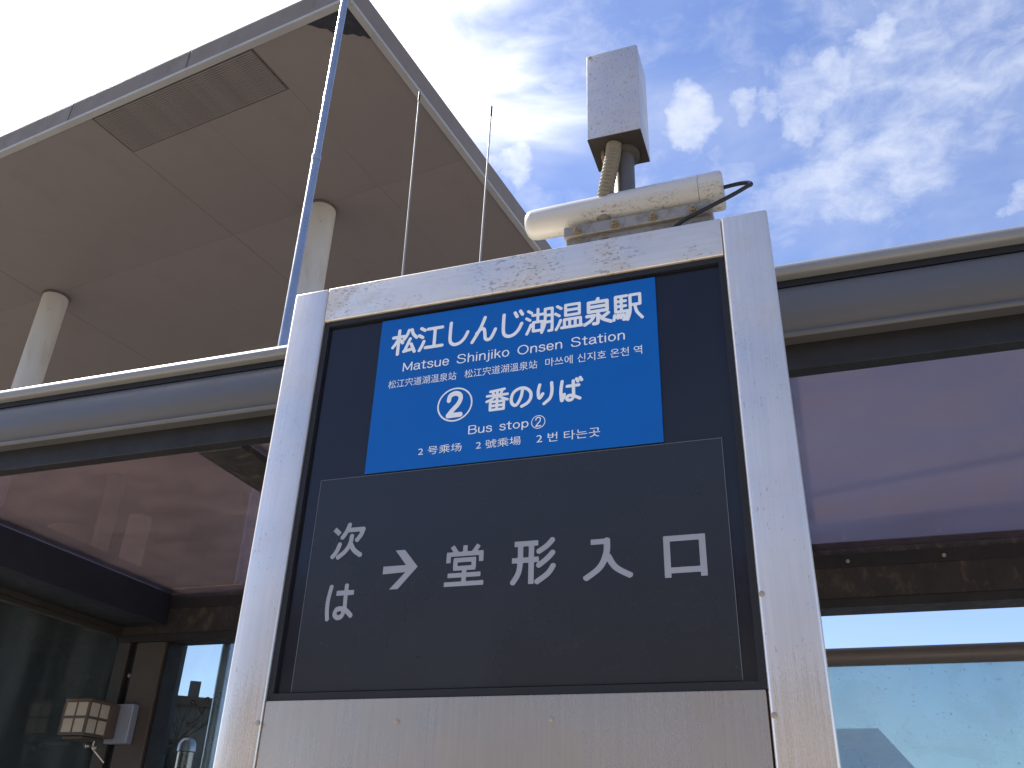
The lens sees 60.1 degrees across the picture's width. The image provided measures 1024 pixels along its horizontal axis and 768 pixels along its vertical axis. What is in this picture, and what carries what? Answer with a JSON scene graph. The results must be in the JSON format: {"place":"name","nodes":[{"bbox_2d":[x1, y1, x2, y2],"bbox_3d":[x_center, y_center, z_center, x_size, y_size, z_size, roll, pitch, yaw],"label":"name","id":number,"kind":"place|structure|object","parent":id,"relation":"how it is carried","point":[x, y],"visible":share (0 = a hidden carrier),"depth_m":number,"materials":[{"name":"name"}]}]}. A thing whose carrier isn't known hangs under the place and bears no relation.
{"place":"outdoors","nodes":[
{"label":"outdoors","id":0,"kind":"place"},
{"bbox_2d":[0,0,1023,767],"label":"sky","id":1,"kind":"structure","parent":0,"point":[856,126],"materials":[{"name":"blue"}]},
{"bbox_2d":[836,728,914,767],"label":"house","id":2,"kind":"structure","parent":0,"point":[867,748],"depth_m":29.35,"materials":[{"name":"grey stone"}]},
{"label":"pavement","id":3,"kind":"structure","parent":0,"visible":0},
{"bbox_2d":[175,737,195,767],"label":"round top post","id":4,"kind":"object","parent":3,"relation":"on","point":[186,748],"visible":1,"depth_m":4.94,"materials":[{"name":"silver metal"}]},
{"bbox_2d":[164,683,209,753],"bbox_3d":[-9.953,10.777,23.826,3.271,6.125,3.810,1,-28,1],"label":"bare tree","id":5,"kind":"object","parent":3,"relation":"on","point":[173,745],"visible":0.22,"depth_m":24.33,"materials":[{"name":"brown plant"}]},
{"bbox_2d":[163,681,212,767],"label":"building","id":6,"kind":"structure","parent":3,"relation":"on","point":[198,736],"depth_m":28.31,"materials":[{"name":"grey metal"}]},
{"bbox_2d":[163,739,178,767],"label":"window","id":7,"kind":"structure","parent":6,"relation":"in","point":[170,759],"depth_m":27.69,"materials":[{"name":"black glass"}]},
{"bbox_2d":[200,0,347,767],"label":"flag pole","id":8,"kind":"object","parent":3,"relation":"on","point":[213,728],"visible":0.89,"depth_m":6.35,"materials":[{"name":"silver metal"}]},
{"bbox_2d":[0,0,551,767],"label":"station building","id":9,"kind":"structure","parent":3,"relation":"on","point":[150,218],"depth_m":12.28,"materials":[{"name":"concrete"}]},
{"bbox_2d":[0,226,1023,767],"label":"bus shelter","id":10,"kind":"object","parent":3,"relation":"on","point":[128,508],"visible":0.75,"depth_m":3.43,"materials":[{"name":"metal"}]},
{"bbox_2d":[57,697,138,762],"bbox_3d":[-2.176,1.820,4.630,0.247,0.302,0.278,-8,-30,17],"label":"wall lantern","id":11,"kind":"object","parent":10,"relation":"attached to","point":[91,719],"depth_m":4.60,"materials":[{"name":"brown metal"}]},
{"bbox_2d":[402,91,420,275],"bbox_3d":[-0.483,-0.542,3.994,0.056,2.158,0.036,-8,-30,17],"label":"whip antenna","id":12,"kind":"object","parent":10,"relation":"on","point":[410,187],"visible":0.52,"depth_m":4.20,"materials":[{"name":"silver metal"}]},
{"bbox_2d":[479,106,492,261],"bbox_3d":[-0.149,-0.491,3.835,0.039,1.938,0.039,15,-31,-22],"label":"whip antenna","id":13,"kind":"object","parent":10,"relation":"on","point":[491,107],"visible":0.42,"depth_m":4.04,"materials":[{"name":"silver metal"}]},
{"bbox_2d":[213,210,840,767],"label":"bus stop sign","id":14,"kind":"object","parent":3,"relation":"on","point":[545,508],"visible":1,"depth_m":1.89,"materials":[{"name":"metal"}]},
{"bbox_2d":[587,45,649,239],"bbox_3d":[0.289,-0.615,2.382,0.144,0.672,0.130,-8,-30,17],"label":"sensor box","id":15,"kind":"object","parent":14,"relation":"on","point":[617,131],"visible":0.67,"depth_m":2.38,"materials":[{"name":"metal"}]},
{"bbox_2d":[524,171,752,245],"bbox_3d":[0.315,-0.415,2.246,0.589,0.197,0.109,-8,-30,17],"label":"tube antenna","id":16,"kind":"object","parent":14,"relation":"on","point":[684,201],"visible":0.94,"depth_m":2.22,"materials":[{"name":"white plastic"}]}
]}

